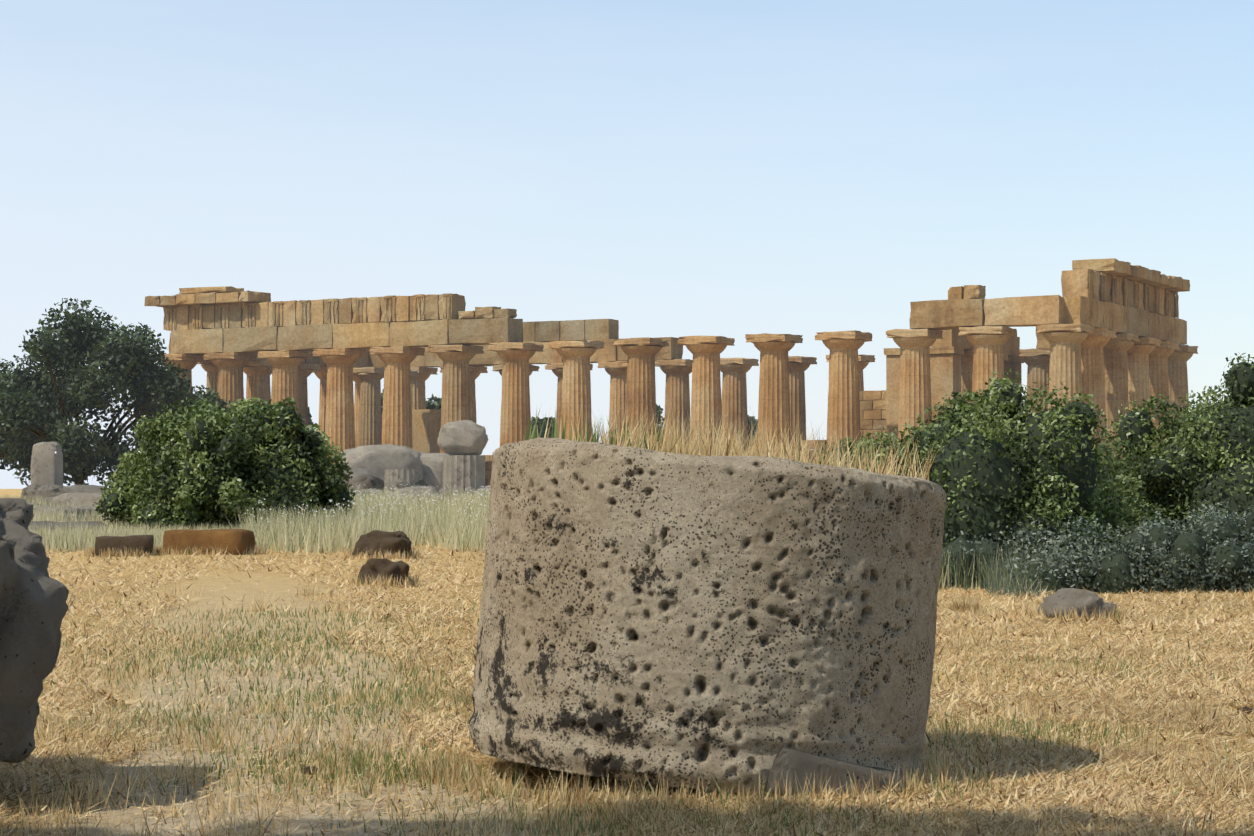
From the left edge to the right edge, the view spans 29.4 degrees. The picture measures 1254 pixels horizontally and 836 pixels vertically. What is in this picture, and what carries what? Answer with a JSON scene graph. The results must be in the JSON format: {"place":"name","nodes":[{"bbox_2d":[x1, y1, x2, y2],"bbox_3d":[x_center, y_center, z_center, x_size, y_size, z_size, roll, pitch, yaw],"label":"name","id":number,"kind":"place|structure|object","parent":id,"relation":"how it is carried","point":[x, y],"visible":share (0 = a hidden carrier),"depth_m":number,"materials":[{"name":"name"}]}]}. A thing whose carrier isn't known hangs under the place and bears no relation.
{"place":"outdoors","nodes":[
{"label":"outdoors","id":0,"kind":"place"},
{"bbox_2d":[157,354,205,392],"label":"temple column","id":1,"kind":"structure","parent":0,"point":[188,362],"depth_m":170.96,"materials":[{"name":"stone"}]},
{"bbox_2d":[243,360,271,413],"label":"temple column","id":2,"kind":"structure","parent":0,"point":[258,373],"depth_m":179.28,"materials":[{"name":"stone"}]},
{"bbox_2d":[258,350,311,437],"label":"temple column","id":3,"kind":"structure","parent":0,"point":[284,364],"depth_m":166.60,"materials":[{"name":"stone"}]},
{"bbox_2d":[440,366,487,423],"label":"temple column","id":4,"kind":"structure","parent":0,"point":[475,372],"depth_m":187.53,"materials":[{"name":"stone"}]},
{"bbox_2d":[492,364,538,375],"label":"temple column","id":5,"kind":"structure","parent":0,"point":[498,367],"depth_m":185.28,"materials":[{"name":"stone"}]},
{"bbox_2d":[548,340,603,441],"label":"temple column","id":6,"kind":"structure","parent":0,"point":[576,383],"depth_m":155.39,"materials":[{"name":"stone"}]},
{"bbox_2d":[523,319,618,341],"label":"temple restored blocks","id":7,"kind":"structure","parent":6,"relation":"on","point":[566,330],"depth_m":182.72,"materials":[{"name":"stone"}]},
{"bbox_2d":[0,489,1253,835],"bbox_3d":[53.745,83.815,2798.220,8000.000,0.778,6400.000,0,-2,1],"label":"ground","id":8,"kind":"structure","parent":0,"point":[240,583],"depth_m":19.52,"materials":[{"name":"soil"}]},
{"bbox_2d":[0,410,61,469],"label":"tree","id":9,"kind":"object","parent":8,"relation":"on","point":[6,461],"depth_m":154.76,"materials":[{"name":"plant"}]},
{"bbox_2d":[0,498,68,762],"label":"foreground rock","id":10,"kind":"object","parent":8,"relation":"on","point":[34,607],"visible":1,"depth_m":12.06,"materials":[{"name":"stone"}]},
{"bbox_2d":[27,502,53,506],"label":"stone block","id":11,"kind":"structure","parent":8,"relation":"on","point":[38,504],"depth_m":85.33,"materials":[{"name":"stone"}]},
{"bbox_2d":[21,484,66,503],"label":"rock","id":12,"kind":"object","parent":8,"relation":"on","point":[41,491],"visible":0.31,"depth_m":98.68,"materials":[{"name":"stone"}]},
{"bbox_2d":[31,442,62,485],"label":"standing stone","id":13,"kind":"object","parent":12,"relation":"on","point":[46,463],"depth_m":99.93,"materials":[{"name":"stone"}]},
{"bbox_2d":[43,496,55,504],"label":"rock","id":14,"kind":"object","parent":8,"relation":"on","point":[49,498],"visible":0.06,"depth_m":91.83,"materials":[{"name":"stone"}]},
{"bbox_2d":[50,402,81,423],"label":"tree","id":15,"kind":"object","parent":8,"relation":"on","point":[57,411],"depth_m":238.42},
{"bbox_2d":[28,521,105,532],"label":"stone block","id":16,"kind":"structure","parent":8,"relation":"on","point":[93,524],"depth_m":66.16,"materials":[{"name":"stone"}]},
{"bbox_2d":[33,506,100,520],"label":"stone block","id":17,"kind":"structure","parent":8,"relation":"on","point":[72,508],"depth_m":76.14,"materials":[{"name":"stone"}]},
{"bbox_2d":[52,492,107,506],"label":"stone block","id":18,"kind":"structure","parent":8,"relation":"on","point":[71,499],"depth_m":84.87,"materials":[{"name":"stone"}]},
{"bbox_2d":[56,484,110,495],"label":"ruin rock","id":19,"kind":"object","parent":18,"relation":"on","point":[79,488],"visible":0.1,"depth_m":94.73,"materials":[{"name":"stone"}]},
{"bbox_2d":[56,516,120,527],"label":"stone block","id":20,"kind":"structure","parent":8,"relation":"on","point":[96,518],"depth_m":71.73,"materials":[{"name":"stone"}]},
{"bbox_2d":[0,298,195,485],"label":"tree","id":21,"kind":"object","parent":8,"relation":"on","point":[124,361],"depth_m":138.39,"materials":[{"name":"plant"}]},
{"bbox_2d":[95,535,153,556],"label":"stone block","id":22,"kind":"structure","parent":8,"relation":"on","point":[140,542],"depth_m":53.23,"materials":[{"name":"stone"}]},
{"bbox_2d":[99,442,152,530],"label":"bush","id":23,"kind":"object","parent":8,"relation":"on","point":[121,480],"visible":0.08,"depth_m":69.33,"materials":[{"name":"green plant"}]},
{"bbox_2d":[182,385,231,413],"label":"bush","id":24,"kind":"object","parent":8,"relation":"on","point":[213,396],"visible":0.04,"depth_m":160.63,"materials":[{"name":"plant"}]},
{"bbox_2d":[163,529,255,554],"bbox_3d":[-9.553,2.875,54.602,1.963,0.676,1.164,0,-2,10],"label":"stone block","id":25,"kind":"object","parent":8,"relation":"on","point":[232,540],"depth_m":54.08,"materials":[{"name":"stone"}]},
{"bbox_2d":[94,396,355,530],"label":"bush","id":26,"kind":"object","parent":8,"relation":"on","point":[213,465],"visible":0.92,"depth_m":66.78,"materials":[{"name":"green plant"}]},
{"bbox_2d":[308,407,313,426],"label":"tree","id":27,"kind":"object","parent":8,"relation":"on","point":[310,419],"depth_m":237.32,"materials":[{"name":"plant"}]},
{"bbox_2d":[327,467,383,489],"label":"boulder","id":28,"kind":"object","parent":8,"relation":"on","point":[362,478],"visible":0.31,"depth_m":108.31,"materials":[{"name":"stone"}]},
{"bbox_2d":[348,489,368,497],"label":"rock","id":29,"kind":"object","parent":8,"relation":"on","point":[360,492],"visible":0.02,"depth_m":100.38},
{"bbox_2d":[360,489,383,494],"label":"ruin block","id":30,"kind":"structure","parent":8,"relation":"on","point":[372,490],"depth_m":102.70,"materials":[{"name":"stone"}]},
{"bbox_2d":[339,444,422,485],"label":"boulder","id":31,"kind":"object","parent":8,"relation":"on","point":[377,460],"visible":0.38,"depth_m":110.99,"materials":[{"name":"stone"}]},
{"bbox_2d":[352,530,411,558],"bbox_3d":[-5.396,2.820,52.492,1.306,0.713,0.974,0,-2,1],"label":"rock","id":32,"kind":"object","parent":8,"relation":"on","point":[374,540],"visible":0.75,"depth_m":52.18,"materials":[{"name":"stone"}]},
{"bbox_2d":[358,558,409,585],"bbox_3d":[-3.972,2.561,39.009,0.867,0.554,0.664,0,-2,1],"label":"rock","id":33,"kind":"object","parent":8,"relation":"on","point":[375,567],"visible":0.65,"depth_m":38.80,"materials":[{"name":"stone"}]},
{"bbox_2d":[385,469,421,494],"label":"column drum","id":34,"kind":"object","parent":8,"relation":"on","point":[392,476],"visible":0.42,"depth_m":104.54,"materials":[{"name":"stone"}]},
{"bbox_2d":[383,478,426,489],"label":"rock","id":35,"kind":"object","parent":8,"relation":"on","point":[405,482],"visible":0.19,"depth_m":104.40,"materials":[{"name":"stone"}]},
{"bbox_2d":[381,389,441,428],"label":"tree","id":36,"kind":"object","parent":8,"relation":"on","point":[434,404],"visible":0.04,"depth_m":238.01,"materials":[{"name":"plant"}]},
{"bbox_2d":[392,486,437,495],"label":"stone block","id":37,"kind":"structure","parent":8,"relation":"on","point":[422,489],"depth_m":100.55,"materials":[{"name":"stone"}]},
{"bbox_2d":[386,493,449,504],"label":"stone block","id":38,"kind":"structure","parent":8,"relation":"on","point":[420,495],"depth_m":96.46,"materials":[{"name":"stone"}]},
{"bbox_2d":[420,453,448,493],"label":"boulder","id":39,"kind":"object","parent":8,"relation":"on","point":[432,469],"visible":0.06,"depth_m":112.45,"materials":[{"name":"stone"}]},
{"bbox_2d":[443,455,484,498],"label":"column drum","id":40,"kind":"object","parent":8,"relation":"on","point":[461,472],"visible":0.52,"depth_m":107.34,"materials":[{"name":"stone"}]},
{"bbox_2d":[437,420,487,454],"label":"boulder","id":41,"kind":"object","parent":40,"relation":"on","point":[464,437],"visible":1,"depth_m":107.47,"materials":[{"name":"stone"}]},
{"bbox_2d":[477,487,489,498],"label":"rock","id":42,"kind":"object","parent":8,"relation":"on","point":[483,491],"visible":0.15,"depth_m":106.74,"materials":[{"name":"stone"}]},
{"bbox_2d":[531,416,554,437],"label":"tree","id":43,"kind":"object","parent":8,"relation":"on","point":[539,423],"visible":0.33,"depth_m":261.06,"materials":[{"name":"plant"}]},
{"bbox_2d":[0,540,1253,835],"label":"straw stubble","id":44,"kind":"object","parent":8,"relation":"on","point":[1220,806],"visible":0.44,"depth_m":15.87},
{"bbox_2d":[0,544,1253,835],"bbox_3d":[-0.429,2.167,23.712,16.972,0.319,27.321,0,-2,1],"label":"dry grass tufts","id":45,"kind":"object","parent":8,"relation":"on","point":[404,738],"visible":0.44,"depth_m":13.86,"materials":[{"name":"plant"}]},
{"bbox_2d":[2,484,1253,599],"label":"tall grass bands","id":46,"kind":"object","parent":8,"relation":"on","point":[464,520],"depth_m":60.36,"materials":[{"name":"green"}]},
{"bbox_2d":[1240,531,1253,578],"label":"bush","id":47,"kind":"object","parent":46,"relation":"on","point":[1251,535],"visible":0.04,"depth_m":37.36,"materials":[{"name":"green plant"}]},
{"bbox_2d":[7,596,1253,835],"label":"green grass patches","id":48,"kind":"object","parent":8,"relation":"on","point":[413,700],"depth_m":16.39,"materials":[{"name":"green grass"},{"name":"olive grass"}]},
{"bbox_2d":[15,614,1253,833],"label":"field pebbles","id":49,"kind":"object","parent":8,"relation":"on","point":[699,832],"visible":0.06,"depth_m":13.68,"materials":[{"name":"stone"}]},
{"bbox_2d":[608,404,663,441],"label":"tree","id":50,"kind":"object","parent":8,"relation":"on","point":[658,409],"visible":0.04,"depth_m":246.23,"materials":[{"name":"plant"}]},
{"bbox_2d":[468,438,946,794],"bbox_3d":[0.450,1.095,13.479,2.583,1.747,2.577,7,-3,-19],"label":"column drum","id":51,"kind":"object","parent":8,"relation":"on","point":[653,615],"depth_m":12.35,"materials":[{"name":"stone"}]},
{"bbox_2d":[523,403,940,479],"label":"weeds on drum","id":52,"kind":"object","parent":51,"relation":"on","point":[695,447],"visible":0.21,"depth_m":13.30,"materials":[{"name":"plant"}]},
{"bbox_2d":[747,414,757,446],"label":"tree","id":53,"kind":"object","parent":8,"relation":"on","point":[753,423],"visible":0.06,"depth_m":266.34,"materials":[{"name":"plant"}]},
{"bbox_2d":[349,710,1219,808],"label":"weeds","id":54,"kind":"object","parent":8,"relation":"on","point":[928,768],"visible":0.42,"depth_m":12.68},
{"bbox_2d":[764,747,902,797],"bbox_3d":[1.056,1.895,12.441,0.820,0.282,0.331,15,-5,-12],"label":"stone fragment","id":55,"kind":"object","parent":8,"relation":"on","point":[788,761],"visible":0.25,"depth_m":12.28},
{"bbox_2d":[815,427,906,473],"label":"bush","id":56,"kind":"object","parent":8,"relation":"on","point":[887,444],"visible":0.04,"depth_m":41.09,"materials":[{"name":"green plant"}]},
{"bbox_2d":[845,369,1159,558],"bbox_3d":[6.176,1.085,40.971,5.837,3.861,4.356,0,-2,1],"label":"bush","id":57,"kind":"object","parent":8,"relation":"on","point":[1001,457],"visible":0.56,"depth_m":40.02,"materials":[{"name":"green plant"}]},
{"bbox_2d":[940,519,1064,587],"bbox_3d":[6.052,2.243,39.031,2.527,1.205,2.201,0,-2,1],"label":"shrub","id":58,"kind":"object","parent":8,"relation":"on","point":[964,547],"visible":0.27,"depth_m":38.23,"materials":[{"name":"green plant"}]},
{"bbox_2d":[1002,512,1113,570],"bbox_3d":[6.951,2.247,39.147,2.418,1.430,1.877,0,-2,14],"label":"shrub","id":59,"kind":"object","parent":8,"relation":"on","point":[1044,533],"visible":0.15,"depth_m":38.97,"materials":[{"name":"green plant"}]},
{"bbox_2d":[1006,528,1112,569],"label":"shrub","id":60,"kind":"object","parent":8,"relation":"on","point":[1058,552],"visible":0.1,"depth_m":38.76,"materials":[{"name":"green plant"}]},
{"bbox_2d":[1037,588,1116,620],"bbox_3d":[5.537,2.316,29.329,0.968,0.472,0.685,0,-2,1],"label":"stone","id":61,"kind":"object","parent":8,"relation":"on","point":[1068,598],"visible":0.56,"depth_m":29.11,"materials":[{"name":"stone"}]},
{"bbox_2d":[1004,523,1164,593],"bbox_3d":[7.146,2.260,37.084,2.790,1.280,1.664,0,-2,-10],"label":"shrub","id":62,"kind":"object","parent":8,"relation":"on","point":[1056,574],"visible":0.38,"depth_m":36.67,"materials":[{"name":"green plant"}]},
{"bbox_2d":[1004,518,1200,592],"bbox_3d":[7.365,2.220,36.967,3.141,1.354,2.043,0,-2,1],"label":"shrub","id":63,"kind":"object","parent":8,"relation":"on","point":[1083,581],"visible":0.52,"depth_m":36.64,"materials":[{"name":"green plant"}]},
{"bbox_2d":[1064,509,1164,559],"bbox_3d":[8.490,2.241,39.605,2.727,1.469,1.888,-1,-2,21],"label":"shrub","id":64,"kind":"object","parent":8,"relation":"on","point":[1092,544],"depth_m":39.42,"materials":[{"name":"green plant"}]},
{"bbox_2d":[1088,440,1172,551],"bbox_3d":[9.160,1.754,46.869,3.295,2.839,3.116,0,-2,1],"label":"bush","id":65,"kind":"object","parent":8,"relation":"on","point":[1129,465],"visible":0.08,"depth_m":46.16,"materials":[{"name":"green plant"}]},
{"bbox_2d":[1113,511,1222,590],"bbox_3d":[8.633,2.199,37.988,2.326,1.458,1.733,-1,-2,25],"label":"shrub","id":66,"kind":"object","parent":8,"relation":"on","point":[1160,534],"visible":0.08,"depth_m":37.69,"materials":[{"name":"green plant"}]},
{"bbox_2d":[1089,522,1253,593],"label":"shrub","id":67,"kind":"object","parent":8,"relation":"on","point":[1226,565],"visible":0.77,"depth_m":36.44,"materials":[{"name":"green plant"}]},
{"bbox_2d":[1097,352,1253,541],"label":"bush","id":68,"kind":"object","parent":8,"relation":"on","point":[1206,451],"visible":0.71,"depth_m":46.94,"materials":[{"name":"green plant"}]},
{"bbox_2d":[1172,502,1252,550],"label":"shrub","id":69,"kind":"object","parent":8,"relation":"on","point":[1205,519],"visible":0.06,"depth_m":39.05,"materials":[{"name":"green plant"}]},
{"bbox_2d":[1183,511,1253,541],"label":"shrub","id":70,"kind":"object","parent":8,"relation":"on","point":[1185,523],"visible":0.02,"depth_m":39.29,"materials":[{"name":"green plant"}]},
{"bbox_2d":[1192,497,1253,589],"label":"shrub","id":71,"kind":"object","parent":8,"relation":"on","point":[1222,526],"visible":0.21,"depth_m":37.43,"materials":[{"name":"green plant"}]},
{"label":"stepped temple base","id":72,"kind":"object","parent":8,"relation":"on","visible":0},
{"bbox_2d":[197,360,217,393],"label":"temple column","id":73,"kind":"structure","parent":72,"relation":"on","point":[209,367],"depth_m":175.16,"materials":[{"name":"stone"}]},
{"bbox_2d":[203,352,257,407],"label":"temple column","id":74,"kind":"structure","parent":72,"relation":"on","point":[230,366],"depth_m":168.84,"materials":[{"name":"stone"}]},
{"bbox_2d":[298,363,320,435],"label":"temple column","id":75,"kind":"structure","parent":72,"relation":"on","point":[305,370],"depth_m":183.62,"materials":[{"name":"stone"}]},
{"bbox_2d":[312,366,353,433],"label":"temple column","id":76,"kind":"structure","parent":72,"relation":"on","point":[321,374],"depth_m":187.65,"materials":[{"name":"stone"}]},
{"bbox_2d":[312,348,367,472],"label":"temple column","id":77,"kind":"structure","parent":72,"relation":"on","point":[339,419],"depth_m":164.29,"materials":[{"name":"stone"}]},
{"bbox_2d":[353,374,359,447],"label":"temple column","id":78,"kind":"structure","parent":72,"relation":"on","point":[356,379],"depth_m":191.80,"materials":[{"name":"stone"}]},
{"bbox_2d":[370,346,424,448],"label":"temple column","id":79,"kind":"structure","parent":72,"relation":"on","point":[397,415],"depth_m":162.09,"materials":[{"name":"stone"}]},
{"bbox_2d":[410,367,437,446],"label":"temple column","id":80,"kind":"structure","parent":72,"relation":"on","point":[418,399],"depth_m":189.45,"materials":[{"name":"stone"}]},
{"bbox_2d":[428,344,483,452],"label":"temple column","id":81,"kind":"structure","parent":72,"relation":"on","point":[455,401],"depth_m":159.89,"materials":[{"name":"stone"}]},
{"bbox_2d":[488,342,543,446],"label":"temple column","id":82,"kind":"structure","parent":72,"relation":"on","point":[515,418],"depth_m":157.57,"materials":[{"name":"stone"}]},
{"bbox_2d":[545,363,592,437],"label":"temple column","id":83,"kind":"structure","parent":72,"relation":"on","point":[556,369],"depth_m":182.94,"materials":[{"name":"stone"}]},
{"bbox_2d":[598,361,626,442],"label":"temple column","id":84,"kind":"structure","parent":72,"relation":"on","point":[616,371],"depth_m":180.47,"materials":[{"name":"stone"}]},
{"bbox_2d":[324,329,1023,485],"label":"temple wall","id":85,"kind":"structure","parent":72,"relation":"on","point":[879,410],"depth_m":151.73,"materials":[{"name":"stone"}]},
{"bbox_2d":[353,367,383,445],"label":"column","id":86,"kind":"structure","parent":85,"relation":"on","point":[370,423],"depth_m":175.21,"materials":[{"name":"stone"}]},
{"bbox_2d":[383,370,417,377],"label":"opisthodomos column","id":87,"kind":"structure","parent":85,"relation":"on","point":[413,372],"depth_m":179.18,"materials":[{"name":"stone"}]},
{"bbox_2d":[961,349,972,408],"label":"column","id":88,"kind":"structure","parent":85,"relation":"on","point":[966,368],"depth_m":153.12,"materials":[{"name":"stone"}]},
{"bbox_2d":[1003,354,1007,360],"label":"pronaos column","id":89,"kind":"structure","parent":85,"relation":"on","point":[1005,356],"depth_m":157.07,"materials":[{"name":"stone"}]},
{"bbox_2d":[886,329,942,443],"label":"temple column","id":90,"kind":"structure","parent":72,"relation":"on","point":[914,345],"depth_m":144.23,"materials":[{"name":"stone"}]},
{"bbox_2d":[958,326,1016,404],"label":"temple column","id":91,"kind":"structure","parent":72,"relation":"on","point":[987,342],"depth_m":142.04,"materials":[{"name":"stone"}]},
{"bbox_2d":[144,258,1189,367],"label":"entablature","id":92,"kind":"structure","parent":91,"relation":"on","point":[1118,296],"depth_m":161.09,"materials":[{"name":"stone"}]},
{"bbox_2d":[1081,328,1116,462],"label":"temple column","id":93,"kind":"structure","parent":72,"relation":"on","point":[1092,363],"depth_m":143.85,"materials":[{"name":"stone"}]},
{"bbox_2d":[1103,333,1139,460],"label":"temple column","id":94,"kind":"structure","parent":72,"relation":"on","point":[1115,371],"depth_m":147.96,"materials":[{"name":"stone"}]},
{"bbox_2d":[1149,341,1179,446],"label":"temple column","id":95,"kind":"structure","parent":72,"relation":"on","point":[1158,367],"depth_m":156.20,"materials":[{"name":"stone"}]},
{"bbox_2d":[0,0,1253,488],"label":"sky","id":96,"kind":"structure","parent":0,"point":[734,169],"materials":[{"name":"blue"}]},
{"bbox_2d":[613,337,668,447],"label":"temple column","id":97,"kind":"structure","parent":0,"point":[640,353],"depth_m":153.18,"materials":[{"name":"stone"}]},
{"bbox_2d":[655,359,692,445],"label":"temple column","id":98,"kind":"structure","parent":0,"point":[677,372],"depth_m":178.28,"materials":[{"name":"stone"}]},
{"bbox_2d":[678,336,734,452],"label":"temple column","id":99,"kind":"structure","parent":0,"point":[705,351],"depth_m":150.92,"materials":[{"name":"stone"}]},
{"bbox_2d":[720,358,758,449],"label":"temple column","id":100,"kind":"structure","parent":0,"point":[734,371],"depth_m":176.04,"materials":[{"name":"stone"}]},
{"bbox_2d":[745,333,802,455],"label":"temple column","id":101,"kind":"structure","parent":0,"point":[774,393],"depth_m":148.63,"materials":[{"name":"stone"}]},
{"bbox_2d":[788,356,816,449],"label":"temple column","id":102,"kind":"structure","parent":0,"point":[799,366],"depth_m":173.75,"materials":[{"name":"stone"}]},
{"bbox_2d":[815,330,871,451],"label":"temple column","id":103,"kind":"structure","parent":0,"point":[843,412],"depth_m":146.45,"materials":[{"name":"stone"}]},
{"bbox_2d":[826,355,874,390],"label":"temple column","id":104,"kind":"structure","parent":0,"point":[864,361],"depth_m":171.81,"materials":[{"name":"stone"}]},
{"bbox_2d":[1019,348,1049,416],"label":"temple column","id":105,"kind":"structure","parent":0,"point":[1037,361],"depth_m":164.85,"materials":[{"name":"stone"}]},
{"bbox_2d":[1036,323,1094,409],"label":"temple column","id":106,"kind":"structure","parent":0,"point":[1065,340],"depth_m":139.75,"materials":[{"name":"stone"}]},
{"bbox_2d":[1127,337,1160,453],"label":"temple column","id":107,"kind":"structure","parent":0,"point":[1138,353],"depth_m":152.07,"materials":[{"name":"stone"}]},
{"bbox_2d":[1167,345,1198,422],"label":"temple column","id":108,"kind":"structure","parent":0,"point":[1177,371],"depth_m":160.41,"materials":[{"name":"stone"}]}
]}

